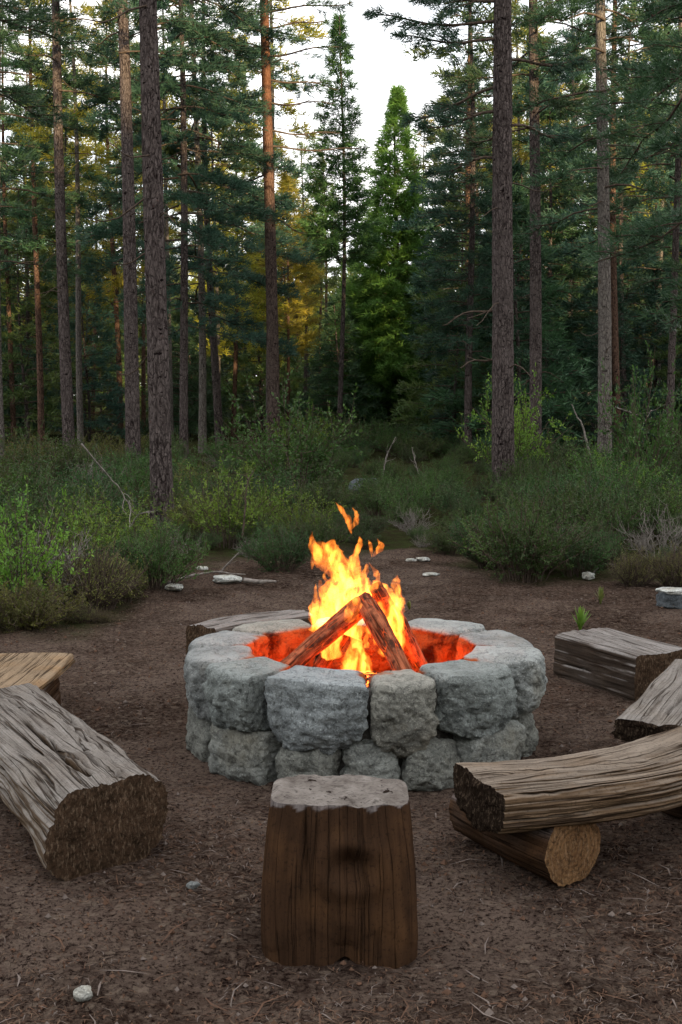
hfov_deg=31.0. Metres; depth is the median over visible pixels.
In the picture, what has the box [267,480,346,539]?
leafy shrub
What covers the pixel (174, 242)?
pine tree
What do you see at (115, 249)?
pine tree
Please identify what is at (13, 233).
pine tree
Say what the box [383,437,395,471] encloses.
dead sapling
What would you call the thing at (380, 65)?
sky
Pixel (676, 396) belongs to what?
young conifer
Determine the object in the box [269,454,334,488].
heath shrub
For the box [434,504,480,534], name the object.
heath shrub
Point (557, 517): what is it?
leafy shrub
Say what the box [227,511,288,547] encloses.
heath shrub
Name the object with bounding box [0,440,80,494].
leafy shrub
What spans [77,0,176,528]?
pine tree
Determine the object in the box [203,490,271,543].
leafy shrub
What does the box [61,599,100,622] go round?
grass clump
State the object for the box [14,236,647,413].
wood
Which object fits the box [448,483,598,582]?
heath shrub
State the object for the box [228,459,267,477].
leafy shrub
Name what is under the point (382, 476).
heath shrub
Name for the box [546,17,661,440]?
pine tree
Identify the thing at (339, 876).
stump seat
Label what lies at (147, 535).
heath shrub
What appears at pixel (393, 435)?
heath shrub
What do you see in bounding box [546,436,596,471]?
heath shrub
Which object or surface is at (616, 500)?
heath shrub
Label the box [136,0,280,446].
pine tree
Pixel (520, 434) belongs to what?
leafy shrub
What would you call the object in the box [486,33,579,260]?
pine tree
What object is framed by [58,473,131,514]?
heath shrub
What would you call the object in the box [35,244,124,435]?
young conifer
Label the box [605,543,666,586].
grass clump
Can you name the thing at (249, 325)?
pine tree
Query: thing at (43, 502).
leafy shrub
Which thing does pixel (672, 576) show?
grass clump
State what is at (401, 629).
firewood log
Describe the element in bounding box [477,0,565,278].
pine tree
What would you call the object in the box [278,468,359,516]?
heath shrub
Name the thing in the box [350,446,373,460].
heath shrub
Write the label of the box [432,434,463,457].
heath shrub
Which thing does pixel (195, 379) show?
young conifer
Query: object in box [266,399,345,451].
leafy shrub
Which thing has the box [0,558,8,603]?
heath shrub
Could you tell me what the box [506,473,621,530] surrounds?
heath shrub
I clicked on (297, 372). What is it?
young conifer
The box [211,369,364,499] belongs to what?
leafy shrub
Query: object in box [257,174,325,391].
pine tree
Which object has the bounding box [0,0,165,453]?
pine tree
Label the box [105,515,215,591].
heath shrub
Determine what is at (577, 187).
pine tree
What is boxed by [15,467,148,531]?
heath shrub
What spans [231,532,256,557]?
dead shrub
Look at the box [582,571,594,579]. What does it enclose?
rock
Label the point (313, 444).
leafy shrub
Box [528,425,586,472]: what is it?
leafy shrub
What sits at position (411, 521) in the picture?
dead shrub
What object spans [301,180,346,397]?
pine tree
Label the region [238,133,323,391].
pine tree
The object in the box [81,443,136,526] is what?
fallen branch
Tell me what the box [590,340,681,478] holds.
bush
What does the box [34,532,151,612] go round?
shrub
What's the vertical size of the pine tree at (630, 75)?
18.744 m
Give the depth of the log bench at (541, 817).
4.09 m
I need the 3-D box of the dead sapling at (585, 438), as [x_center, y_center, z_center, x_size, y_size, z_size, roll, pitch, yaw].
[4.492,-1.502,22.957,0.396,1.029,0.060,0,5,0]
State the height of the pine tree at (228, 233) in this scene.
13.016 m
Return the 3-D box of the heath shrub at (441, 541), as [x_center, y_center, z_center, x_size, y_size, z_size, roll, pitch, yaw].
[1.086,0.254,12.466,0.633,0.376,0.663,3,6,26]
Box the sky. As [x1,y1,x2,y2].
[0,0,677,375]
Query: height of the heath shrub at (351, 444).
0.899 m
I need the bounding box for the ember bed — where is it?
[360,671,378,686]
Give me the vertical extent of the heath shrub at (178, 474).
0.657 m
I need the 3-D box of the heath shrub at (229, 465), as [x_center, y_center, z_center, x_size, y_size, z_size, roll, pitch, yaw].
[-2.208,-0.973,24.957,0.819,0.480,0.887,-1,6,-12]
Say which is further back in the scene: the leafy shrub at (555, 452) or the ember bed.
the leafy shrub at (555, 452)
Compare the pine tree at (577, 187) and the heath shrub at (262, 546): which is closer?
the heath shrub at (262, 546)
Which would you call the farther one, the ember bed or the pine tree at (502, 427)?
the pine tree at (502, 427)
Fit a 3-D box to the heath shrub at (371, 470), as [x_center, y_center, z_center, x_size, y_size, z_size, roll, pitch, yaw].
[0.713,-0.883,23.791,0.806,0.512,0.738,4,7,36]
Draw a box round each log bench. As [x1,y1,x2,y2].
[0,683,168,880]
[186,610,313,702]
[449,726,681,886]
[553,628,681,700]
[611,659,681,741]
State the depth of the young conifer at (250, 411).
48.15 m
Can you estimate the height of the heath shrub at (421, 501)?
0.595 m
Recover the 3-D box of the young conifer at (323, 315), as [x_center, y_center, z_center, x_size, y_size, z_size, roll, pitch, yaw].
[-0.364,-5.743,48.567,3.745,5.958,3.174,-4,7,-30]
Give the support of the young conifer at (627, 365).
on the ground
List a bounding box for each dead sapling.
[236,465,256,538]
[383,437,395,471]
[410,449,418,473]
[571,404,590,454]
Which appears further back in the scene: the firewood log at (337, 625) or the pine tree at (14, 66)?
the pine tree at (14, 66)
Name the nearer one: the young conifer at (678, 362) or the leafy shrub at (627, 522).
the leafy shrub at (627, 522)
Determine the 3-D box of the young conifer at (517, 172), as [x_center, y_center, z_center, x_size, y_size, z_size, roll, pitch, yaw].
[4.668,-5.731,34.137,5.574,8.868,4.724,-6,8,-43]
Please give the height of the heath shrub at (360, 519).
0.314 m
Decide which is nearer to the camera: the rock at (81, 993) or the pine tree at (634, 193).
the rock at (81, 993)
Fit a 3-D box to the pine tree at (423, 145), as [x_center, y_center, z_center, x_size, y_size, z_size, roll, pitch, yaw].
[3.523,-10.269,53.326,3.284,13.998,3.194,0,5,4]
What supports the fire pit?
on the ground
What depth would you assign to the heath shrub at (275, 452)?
25.66 m
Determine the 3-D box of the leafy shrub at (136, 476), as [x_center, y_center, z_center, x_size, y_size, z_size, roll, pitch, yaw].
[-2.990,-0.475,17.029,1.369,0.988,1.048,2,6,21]
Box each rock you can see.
[73,985,92,1001]
[165,583,182,590]
[186,881,199,889]
[197,566,207,569]
[213,575,241,583]
[348,478,375,493]
[416,557,429,561]
[423,572,439,575]
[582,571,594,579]
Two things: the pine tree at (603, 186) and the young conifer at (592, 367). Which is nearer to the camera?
the pine tree at (603, 186)
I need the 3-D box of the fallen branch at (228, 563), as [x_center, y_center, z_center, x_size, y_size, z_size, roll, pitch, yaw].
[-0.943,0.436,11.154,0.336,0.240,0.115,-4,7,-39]
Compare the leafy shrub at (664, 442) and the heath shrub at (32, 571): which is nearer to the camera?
the heath shrub at (32, 571)
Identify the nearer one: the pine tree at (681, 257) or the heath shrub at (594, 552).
the heath shrub at (594, 552)
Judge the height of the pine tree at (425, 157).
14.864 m
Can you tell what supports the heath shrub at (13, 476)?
on the ground
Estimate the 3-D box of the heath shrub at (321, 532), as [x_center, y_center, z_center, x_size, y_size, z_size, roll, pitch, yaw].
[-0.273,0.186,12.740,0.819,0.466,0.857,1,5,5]
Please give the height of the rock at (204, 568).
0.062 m
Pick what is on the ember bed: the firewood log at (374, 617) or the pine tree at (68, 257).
the firewood log at (374, 617)
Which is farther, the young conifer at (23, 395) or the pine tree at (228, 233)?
the pine tree at (228, 233)
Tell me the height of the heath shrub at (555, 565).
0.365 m
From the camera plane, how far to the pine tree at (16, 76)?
53.93 m
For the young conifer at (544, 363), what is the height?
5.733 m
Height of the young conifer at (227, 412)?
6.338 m
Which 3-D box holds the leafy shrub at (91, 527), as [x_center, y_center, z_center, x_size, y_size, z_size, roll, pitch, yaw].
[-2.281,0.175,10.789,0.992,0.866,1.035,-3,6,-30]
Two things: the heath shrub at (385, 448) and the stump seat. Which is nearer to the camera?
the stump seat
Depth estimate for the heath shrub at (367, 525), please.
13.59 m
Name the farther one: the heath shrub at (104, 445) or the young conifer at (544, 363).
the young conifer at (544, 363)
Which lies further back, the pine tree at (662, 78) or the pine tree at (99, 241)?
the pine tree at (99, 241)
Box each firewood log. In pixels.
[280,592,366,667]
[313,621,358,667]
[356,593,412,670]
[369,582,427,672]
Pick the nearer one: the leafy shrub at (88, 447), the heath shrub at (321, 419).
the leafy shrub at (88, 447)
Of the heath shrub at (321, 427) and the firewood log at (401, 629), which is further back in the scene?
the heath shrub at (321, 427)
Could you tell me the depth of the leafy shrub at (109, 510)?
12.88 m
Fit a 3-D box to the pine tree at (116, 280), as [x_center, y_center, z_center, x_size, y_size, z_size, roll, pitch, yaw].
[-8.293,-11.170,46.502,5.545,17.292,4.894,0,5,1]
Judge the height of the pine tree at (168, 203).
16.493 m
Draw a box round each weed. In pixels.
[572,606,590,629]
[595,587,604,603]
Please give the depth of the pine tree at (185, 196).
29.36 m
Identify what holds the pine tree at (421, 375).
on the ground
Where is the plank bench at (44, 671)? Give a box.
[0,652,74,705]
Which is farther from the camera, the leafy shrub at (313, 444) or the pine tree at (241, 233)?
the pine tree at (241, 233)
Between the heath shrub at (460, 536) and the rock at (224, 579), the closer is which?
the rock at (224, 579)
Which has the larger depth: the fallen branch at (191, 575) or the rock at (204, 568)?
the rock at (204, 568)
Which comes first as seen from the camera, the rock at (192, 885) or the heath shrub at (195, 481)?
the rock at (192, 885)
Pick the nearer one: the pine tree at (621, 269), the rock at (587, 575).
the rock at (587, 575)
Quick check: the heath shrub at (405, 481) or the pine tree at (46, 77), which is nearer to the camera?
the heath shrub at (405, 481)
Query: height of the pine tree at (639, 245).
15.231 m
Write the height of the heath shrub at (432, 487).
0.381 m
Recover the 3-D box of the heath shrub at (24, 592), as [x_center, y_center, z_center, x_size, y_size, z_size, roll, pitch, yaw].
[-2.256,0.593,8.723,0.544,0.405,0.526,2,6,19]
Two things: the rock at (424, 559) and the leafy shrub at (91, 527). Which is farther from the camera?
the rock at (424, 559)
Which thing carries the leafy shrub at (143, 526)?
on the ground
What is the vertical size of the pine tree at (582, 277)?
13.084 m
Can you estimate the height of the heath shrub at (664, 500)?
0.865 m
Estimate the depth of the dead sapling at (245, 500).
12.24 m
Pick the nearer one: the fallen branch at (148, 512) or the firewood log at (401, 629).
the firewood log at (401, 629)
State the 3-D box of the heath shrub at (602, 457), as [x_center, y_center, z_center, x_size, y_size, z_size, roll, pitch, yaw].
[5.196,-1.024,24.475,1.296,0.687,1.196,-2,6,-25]
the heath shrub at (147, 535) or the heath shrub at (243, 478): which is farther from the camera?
the heath shrub at (243, 478)
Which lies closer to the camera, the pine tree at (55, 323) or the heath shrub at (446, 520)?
the heath shrub at (446, 520)
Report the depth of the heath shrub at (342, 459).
25.48 m
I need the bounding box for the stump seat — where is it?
[261,774,417,968]
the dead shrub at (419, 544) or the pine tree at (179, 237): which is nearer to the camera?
the dead shrub at (419, 544)
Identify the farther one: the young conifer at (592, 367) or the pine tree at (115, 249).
the pine tree at (115, 249)
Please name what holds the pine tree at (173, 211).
on the ground
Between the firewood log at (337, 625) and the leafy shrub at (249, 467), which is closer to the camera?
the firewood log at (337, 625)
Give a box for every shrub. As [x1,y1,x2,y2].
[0,418,59,458]
[0,428,71,478]
[0,430,100,488]
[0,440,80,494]
[0,454,68,520]
[0,469,132,562]
[0,475,99,601]
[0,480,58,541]
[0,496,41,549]
[0,517,40,576]
[0,549,69,603]
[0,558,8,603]
[0,569,61,611]
[0,570,89,633]
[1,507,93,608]
[6,479,90,530]
[10,503,126,566]
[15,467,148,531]
[28,459,149,514]
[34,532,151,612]
[35,481,132,560]
[37,479,133,541]
[54,431,104,474]
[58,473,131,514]
[60,528,148,579]
[65,445,149,490]
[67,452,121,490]
[74,563,128,589]
[75,428,132,472]
[85,524,153,565]
[88,492,184,545]
[89,442,149,509]
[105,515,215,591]
[110,432,148,458]
[110,558,155,602]
[114,525,178,559]
[119,471,209,520]
[122,432,202,471]
[134,464,189,503]
[141,428,194,462]
[148,464,217,511]
[160,485,244,539]
[161,516,196,542]
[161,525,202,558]
[172,450,294,549]
[181,471,258,516]
[193,530,222,548]
[194,423,259,471]
[197,448,230,466]
[198,460,274,500]
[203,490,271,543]
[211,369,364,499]
[215,456,251,473]
[223,479,291,519]
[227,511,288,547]
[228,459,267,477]
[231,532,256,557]
[233,466,314,513]
[236,508,321,571]
[237,441,289,470]
[241,479,279,504]
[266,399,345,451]
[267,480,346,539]
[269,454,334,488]
[277,508,354,552]
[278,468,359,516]
[290,413,346,450]
[291,428,332,458]
[292,478,312,502]
[305,413,332,429]
[309,408,380,451]
[317,417,363,443]
[322,427,382,454]
[322,482,367,508]
[324,446,353,473]
[328,503,368,526]
[329,500,390,541]
[332,445,371,467]
[341,513,375,525]
[345,462,406,498]
[345,524,380,548]
[346,471,405,515]
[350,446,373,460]
[351,416,391,446]
[356,454,401,476]
[368,427,412,456]
[370,476,443,520]
[371,459,413,482]
[380,462,452,511]
[381,499,425,527]
[384,425,424,453]
[387,503,438,534]
[393,443,427,462]
[405,465,422,474]
[407,524,429,540]
[411,532,431,547]
[416,519,465,555]
[422,478,447,499]
[426,477,484,515]
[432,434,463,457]
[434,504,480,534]
[445,492,541,569]
[448,442,488,463]
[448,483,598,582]
[454,435,491,461]
[455,362,576,467]
[458,530,504,568]
[465,475,506,500]
[466,457,491,474]
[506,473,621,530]
[510,489,566,538]
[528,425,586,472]
[533,537,568,571]
[534,452,611,490]
[539,431,672,492]
[543,508,630,576]
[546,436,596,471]
[547,479,656,543]
[551,513,623,542]
[564,447,624,472]
[566,440,622,469]
[570,524,633,568]
[587,481,672,531]
[589,437,643,468]
[599,456,679,489]
[602,466,681,540]
[605,451,667,486]
[612,496,681,558]
[619,411,681,473]
[623,531,658,549]
[639,473,681,523]
[642,462,679,483]
[644,446,681,484]
[648,545,681,565]
[652,514,681,545]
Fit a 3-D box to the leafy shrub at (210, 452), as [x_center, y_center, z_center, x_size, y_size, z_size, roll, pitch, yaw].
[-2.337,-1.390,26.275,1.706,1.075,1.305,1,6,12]
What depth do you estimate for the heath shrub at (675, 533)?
12.85 m
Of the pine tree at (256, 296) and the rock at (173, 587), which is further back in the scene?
the pine tree at (256, 296)
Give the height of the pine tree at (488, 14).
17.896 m
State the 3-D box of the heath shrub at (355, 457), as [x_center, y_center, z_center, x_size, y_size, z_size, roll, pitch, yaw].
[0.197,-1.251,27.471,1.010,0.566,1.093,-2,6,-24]
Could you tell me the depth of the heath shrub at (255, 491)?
17.58 m
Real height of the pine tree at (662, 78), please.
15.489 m
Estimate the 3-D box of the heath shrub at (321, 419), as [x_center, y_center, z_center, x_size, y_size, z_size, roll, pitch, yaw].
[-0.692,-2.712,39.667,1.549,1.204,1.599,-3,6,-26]
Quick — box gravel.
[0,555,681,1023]
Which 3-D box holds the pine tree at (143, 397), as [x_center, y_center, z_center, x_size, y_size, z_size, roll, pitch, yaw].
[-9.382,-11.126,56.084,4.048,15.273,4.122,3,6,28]
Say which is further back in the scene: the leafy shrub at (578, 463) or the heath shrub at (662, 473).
the heath shrub at (662, 473)
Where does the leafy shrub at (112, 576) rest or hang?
on the ground
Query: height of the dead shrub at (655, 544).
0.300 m
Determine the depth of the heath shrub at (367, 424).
37.41 m
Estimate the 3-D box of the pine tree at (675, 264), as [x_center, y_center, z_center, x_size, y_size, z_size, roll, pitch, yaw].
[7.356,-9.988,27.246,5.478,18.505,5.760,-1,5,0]
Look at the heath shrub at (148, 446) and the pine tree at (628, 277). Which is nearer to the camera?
the heath shrub at (148, 446)
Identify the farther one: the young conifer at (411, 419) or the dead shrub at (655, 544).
the young conifer at (411, 419)
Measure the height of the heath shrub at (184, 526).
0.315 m
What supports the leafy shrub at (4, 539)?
on the ground
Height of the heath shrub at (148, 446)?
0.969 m
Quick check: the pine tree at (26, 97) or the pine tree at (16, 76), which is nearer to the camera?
the pine tree at (26, 97)
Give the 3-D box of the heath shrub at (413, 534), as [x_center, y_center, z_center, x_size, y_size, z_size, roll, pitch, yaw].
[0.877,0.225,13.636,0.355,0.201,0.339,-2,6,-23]
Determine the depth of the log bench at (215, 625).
6.46 m
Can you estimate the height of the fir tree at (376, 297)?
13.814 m
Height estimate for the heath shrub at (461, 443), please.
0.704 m
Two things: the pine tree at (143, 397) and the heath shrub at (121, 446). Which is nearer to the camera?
the heath shrub at (121, 446)
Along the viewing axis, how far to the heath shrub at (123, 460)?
19.85 m
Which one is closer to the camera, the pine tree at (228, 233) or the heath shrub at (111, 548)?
the heath shrub at (111, 548)
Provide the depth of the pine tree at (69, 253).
51.64 m
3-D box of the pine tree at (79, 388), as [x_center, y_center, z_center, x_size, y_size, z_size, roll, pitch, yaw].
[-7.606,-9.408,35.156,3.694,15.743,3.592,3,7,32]
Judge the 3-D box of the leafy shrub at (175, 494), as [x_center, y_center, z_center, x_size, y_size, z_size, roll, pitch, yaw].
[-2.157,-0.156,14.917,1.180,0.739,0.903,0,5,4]
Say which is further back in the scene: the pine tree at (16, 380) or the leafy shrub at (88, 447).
the pine tree at (16, 380)
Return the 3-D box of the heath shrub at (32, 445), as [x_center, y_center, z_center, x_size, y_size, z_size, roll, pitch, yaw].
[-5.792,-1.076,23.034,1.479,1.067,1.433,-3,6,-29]
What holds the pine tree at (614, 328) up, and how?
on the ground
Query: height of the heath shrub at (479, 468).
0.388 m
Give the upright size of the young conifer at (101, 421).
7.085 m
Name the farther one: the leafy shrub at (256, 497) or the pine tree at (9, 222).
the pine tree at (9, 222)
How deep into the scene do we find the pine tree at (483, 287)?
30.25 m
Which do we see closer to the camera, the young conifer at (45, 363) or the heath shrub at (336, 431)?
the heath shrub at (336, 431)
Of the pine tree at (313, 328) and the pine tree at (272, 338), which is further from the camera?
the pine tree at (313, 328)
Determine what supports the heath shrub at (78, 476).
on the ground
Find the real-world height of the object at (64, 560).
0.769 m
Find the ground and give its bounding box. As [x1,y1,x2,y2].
[0,402,681,1023]
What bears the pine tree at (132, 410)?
on the ground
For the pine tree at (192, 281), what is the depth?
60.81 m
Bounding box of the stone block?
[655,587,681,608]
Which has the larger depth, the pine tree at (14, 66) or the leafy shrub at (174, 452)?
the pine tree at (14, 66)
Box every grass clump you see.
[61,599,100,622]
[89,608,115,622]
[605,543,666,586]
[641,539,681,587]
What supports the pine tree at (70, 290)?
on the ground
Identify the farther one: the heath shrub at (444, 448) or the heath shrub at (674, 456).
the heath shrub at (444, 448)
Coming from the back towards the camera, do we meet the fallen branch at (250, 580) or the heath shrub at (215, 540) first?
the heath shrub at (215, 540)
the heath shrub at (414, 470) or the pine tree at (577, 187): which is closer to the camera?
the heath shrub at (414, 470)
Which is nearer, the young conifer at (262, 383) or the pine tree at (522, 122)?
the pine tree at (522, 122)
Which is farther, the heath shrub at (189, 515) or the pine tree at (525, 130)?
the pine tree at (525, 130)
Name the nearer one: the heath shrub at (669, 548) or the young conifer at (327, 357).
the heath shrub at (669, 548)
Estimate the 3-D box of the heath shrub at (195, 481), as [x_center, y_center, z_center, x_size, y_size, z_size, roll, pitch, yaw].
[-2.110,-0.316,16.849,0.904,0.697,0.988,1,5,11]
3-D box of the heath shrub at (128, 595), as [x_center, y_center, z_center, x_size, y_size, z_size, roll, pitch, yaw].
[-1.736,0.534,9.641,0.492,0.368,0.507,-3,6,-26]
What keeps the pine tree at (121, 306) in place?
on the ground
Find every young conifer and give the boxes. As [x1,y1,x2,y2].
[0,183,86,442]
[1,301,51,437]
[4,300,76,435]
[32,251,148,440]
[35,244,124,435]
[73,254,144,430]
[140,299,228,437]
[140,338,179,424]
[143,317,228,436]
[172,294,249,432]
[174,342,211,434]
[194,279,265,428]
[209,220,307,436]
[242,342,265,419]
[250,300,314,423]
[281,291,388,430]
[292,290,356,433]
[312,311,393,428]
[388,180,491,447]
[401,186,618,450]
[413,318,461,427]
[424,144,597,448]
[433,261,555,447]
[483,275,565,443]
[550,272,665,452]
[550,289,636,431]
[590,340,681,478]
[597,256,681,432]
[613,261,681,448]
[638,241,681,443]
[644,378,681,440]
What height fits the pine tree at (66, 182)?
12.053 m
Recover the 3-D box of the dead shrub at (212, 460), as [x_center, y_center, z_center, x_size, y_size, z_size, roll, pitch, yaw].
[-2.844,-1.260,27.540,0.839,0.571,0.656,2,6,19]
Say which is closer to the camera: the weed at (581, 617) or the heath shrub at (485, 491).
the weed at (581, 617)
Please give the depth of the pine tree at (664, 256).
45.16 m
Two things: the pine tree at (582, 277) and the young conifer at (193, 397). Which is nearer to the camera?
the young conifer at (193, 397)
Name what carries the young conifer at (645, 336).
on the ground
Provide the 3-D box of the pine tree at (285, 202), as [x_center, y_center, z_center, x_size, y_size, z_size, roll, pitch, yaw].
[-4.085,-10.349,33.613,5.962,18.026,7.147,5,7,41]
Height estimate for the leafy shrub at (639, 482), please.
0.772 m
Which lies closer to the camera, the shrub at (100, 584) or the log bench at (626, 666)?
the log bench at (626, 666)
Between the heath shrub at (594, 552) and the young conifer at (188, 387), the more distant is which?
the young conifer at (188, 387)
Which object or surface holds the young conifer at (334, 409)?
on the ground
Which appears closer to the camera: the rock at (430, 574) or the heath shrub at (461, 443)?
the rock at (430, 574)
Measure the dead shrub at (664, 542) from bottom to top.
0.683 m
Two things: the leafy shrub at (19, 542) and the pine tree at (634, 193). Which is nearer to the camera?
the leafy shrub at (19, 542)
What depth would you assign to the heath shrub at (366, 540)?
13.01 m
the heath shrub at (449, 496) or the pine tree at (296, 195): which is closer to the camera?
the heath shrub at (449, 496)
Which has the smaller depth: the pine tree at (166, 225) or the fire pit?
the fire pit
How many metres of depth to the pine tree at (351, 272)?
71.09 m
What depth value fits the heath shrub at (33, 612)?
8.27 m
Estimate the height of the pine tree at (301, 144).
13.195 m
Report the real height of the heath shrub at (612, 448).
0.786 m
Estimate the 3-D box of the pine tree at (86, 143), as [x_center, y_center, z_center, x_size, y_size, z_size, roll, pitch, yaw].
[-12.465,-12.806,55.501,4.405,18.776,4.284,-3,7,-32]
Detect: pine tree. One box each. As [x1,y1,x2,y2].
[0,0,75,442]
[0,0,98,131]
[0,0,112,458]
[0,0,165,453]
[0,1,115,447]
[0,125,82,438]
[0,171,21,325]
[0,195,36,397]
[4,68,73,395]
[6,163,68,381]
[7,0,120,450]
[10,130,89,427]
[13,83,116,292]
[14,126,81,422]
[22,33,111,430]
[23,63,105,349]
[25,178,89,365]
[37,0,218,458]
[49,110,138,433]
[50,0,178,437]
[63,0,312,460]
[67,184,110,358]
[69,0,321,452]
[75,247,140,429]
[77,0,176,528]
[81,139,141,427]
[99,103,180,427]
[105,69,180,262]
[117,11,207,439]
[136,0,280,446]
[162,21,263,387]
[163,103,212,405]
[171,125,220,282]
[188,130,251,359]
[189,73,286,438]
[190,162,264,428]
[212,0,327,433]
[228,118,280,426]
[229,0,372,450]
[231,185,279,419]
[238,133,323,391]
[251,172,328,434]
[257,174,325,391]
[262,162,322,394]
[279,139,341,419]
[290,286,323,393]
[294,157,350,397]
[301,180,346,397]
[331,261,358,338]
[357,0,593,488]
[391,55,547,356]
[394,0,562,363]
[399,0,529,460]
[399,113,448,260]
[416,169,484,399]
[417,84,524,306]
[435,0,633,466]
[460,0,681,457]
[460,19,566,309]
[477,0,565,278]
[484,74,597,445]
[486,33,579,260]
[512,0,628,438]
[512,0,681,447]
[525,70,639,441]
[541,0,681,435]
[542,33,596,331]
[543,198,591,377]
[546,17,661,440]
[555,0,681,446]
[575,0,681,337]
[581,107,681,410]
[608,49,645,321]
[616,23,681,388]
[616,140,681,425]
[618,21,676,444]
[623,92,670,347]
[643,206,681,350]
[648,245,681,384]
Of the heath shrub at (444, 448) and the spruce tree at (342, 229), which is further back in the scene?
the spruce tree at (342, 229)
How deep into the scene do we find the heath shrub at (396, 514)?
15.02 m
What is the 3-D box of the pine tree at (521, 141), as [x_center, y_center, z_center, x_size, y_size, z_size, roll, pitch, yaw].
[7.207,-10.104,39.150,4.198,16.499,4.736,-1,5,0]
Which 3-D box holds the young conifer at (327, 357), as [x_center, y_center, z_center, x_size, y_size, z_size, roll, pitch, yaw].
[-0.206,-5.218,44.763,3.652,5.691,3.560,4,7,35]
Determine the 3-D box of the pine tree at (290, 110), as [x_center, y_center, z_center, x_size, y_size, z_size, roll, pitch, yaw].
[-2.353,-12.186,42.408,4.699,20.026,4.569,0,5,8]
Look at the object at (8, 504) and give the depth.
13.49 m
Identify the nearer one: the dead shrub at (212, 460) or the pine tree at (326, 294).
the dead shrub at (212, 460)
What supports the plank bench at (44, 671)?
on the ground
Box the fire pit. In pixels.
[183,617,547,790]
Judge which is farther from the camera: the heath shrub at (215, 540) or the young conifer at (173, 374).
the young conifer at (173, 374)
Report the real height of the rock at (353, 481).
0.272 m
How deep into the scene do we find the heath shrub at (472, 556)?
11.51 m
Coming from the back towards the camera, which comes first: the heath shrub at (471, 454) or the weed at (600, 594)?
the heath shrub at (471, 454)
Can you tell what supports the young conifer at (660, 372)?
on the ground
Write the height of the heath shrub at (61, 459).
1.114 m
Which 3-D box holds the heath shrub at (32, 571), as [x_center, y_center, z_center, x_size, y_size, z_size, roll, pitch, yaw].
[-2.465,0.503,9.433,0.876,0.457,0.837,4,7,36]
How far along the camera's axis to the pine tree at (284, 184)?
46.34 m
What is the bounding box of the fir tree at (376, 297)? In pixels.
[308,82,460,427]
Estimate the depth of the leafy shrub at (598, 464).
22.89 m
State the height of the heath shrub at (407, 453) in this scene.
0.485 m
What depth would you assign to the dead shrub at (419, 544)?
12.96 m
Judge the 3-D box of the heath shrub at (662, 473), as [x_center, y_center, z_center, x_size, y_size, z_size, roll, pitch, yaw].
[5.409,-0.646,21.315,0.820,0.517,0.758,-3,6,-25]
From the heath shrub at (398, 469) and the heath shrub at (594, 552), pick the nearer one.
the heath shrub at (594, 552)
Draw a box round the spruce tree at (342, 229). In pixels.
[293,11,386,429]
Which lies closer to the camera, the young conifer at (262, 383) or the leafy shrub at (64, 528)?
the leafy shrub at (64, 528)
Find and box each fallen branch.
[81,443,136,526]
[131,510,157,526]
[167,571,245,584]
[219,549,242,573]
[243,578,275,583]
[615,406,660,420]
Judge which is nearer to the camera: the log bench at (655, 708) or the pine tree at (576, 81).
the log bench at (655, 708)
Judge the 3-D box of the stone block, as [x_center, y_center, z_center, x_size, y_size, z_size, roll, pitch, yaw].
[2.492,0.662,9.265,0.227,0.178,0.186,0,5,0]
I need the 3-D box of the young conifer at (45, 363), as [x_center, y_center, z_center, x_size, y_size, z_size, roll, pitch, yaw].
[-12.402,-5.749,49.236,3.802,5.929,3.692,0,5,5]
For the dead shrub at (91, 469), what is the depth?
18.80 m
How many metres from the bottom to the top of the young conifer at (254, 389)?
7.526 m
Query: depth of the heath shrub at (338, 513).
14.87 m
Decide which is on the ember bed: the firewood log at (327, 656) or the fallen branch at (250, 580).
the firewood log at (327, 656)
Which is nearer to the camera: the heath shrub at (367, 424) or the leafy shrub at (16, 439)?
the leafy shrub at (16, 439)
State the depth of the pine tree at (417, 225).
40.07 m
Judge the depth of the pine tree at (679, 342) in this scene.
42.69 m
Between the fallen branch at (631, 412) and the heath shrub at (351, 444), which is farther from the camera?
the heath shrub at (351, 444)
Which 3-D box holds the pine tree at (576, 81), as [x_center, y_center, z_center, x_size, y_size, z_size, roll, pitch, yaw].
[7.620,-8.376,39.760,4.335,12.874,4.231,1,6,12]
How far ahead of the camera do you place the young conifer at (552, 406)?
31.46 m
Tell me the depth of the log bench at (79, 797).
4.23 m
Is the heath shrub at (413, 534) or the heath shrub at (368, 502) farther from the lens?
the heath shrub at (368, 502)
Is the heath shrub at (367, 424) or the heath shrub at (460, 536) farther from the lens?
the heath shrub at (367, 424)
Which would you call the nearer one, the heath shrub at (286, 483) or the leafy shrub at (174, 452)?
the heath shrub at (286, 483)
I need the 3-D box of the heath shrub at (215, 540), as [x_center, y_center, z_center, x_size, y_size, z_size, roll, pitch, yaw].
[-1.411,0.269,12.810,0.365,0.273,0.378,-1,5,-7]

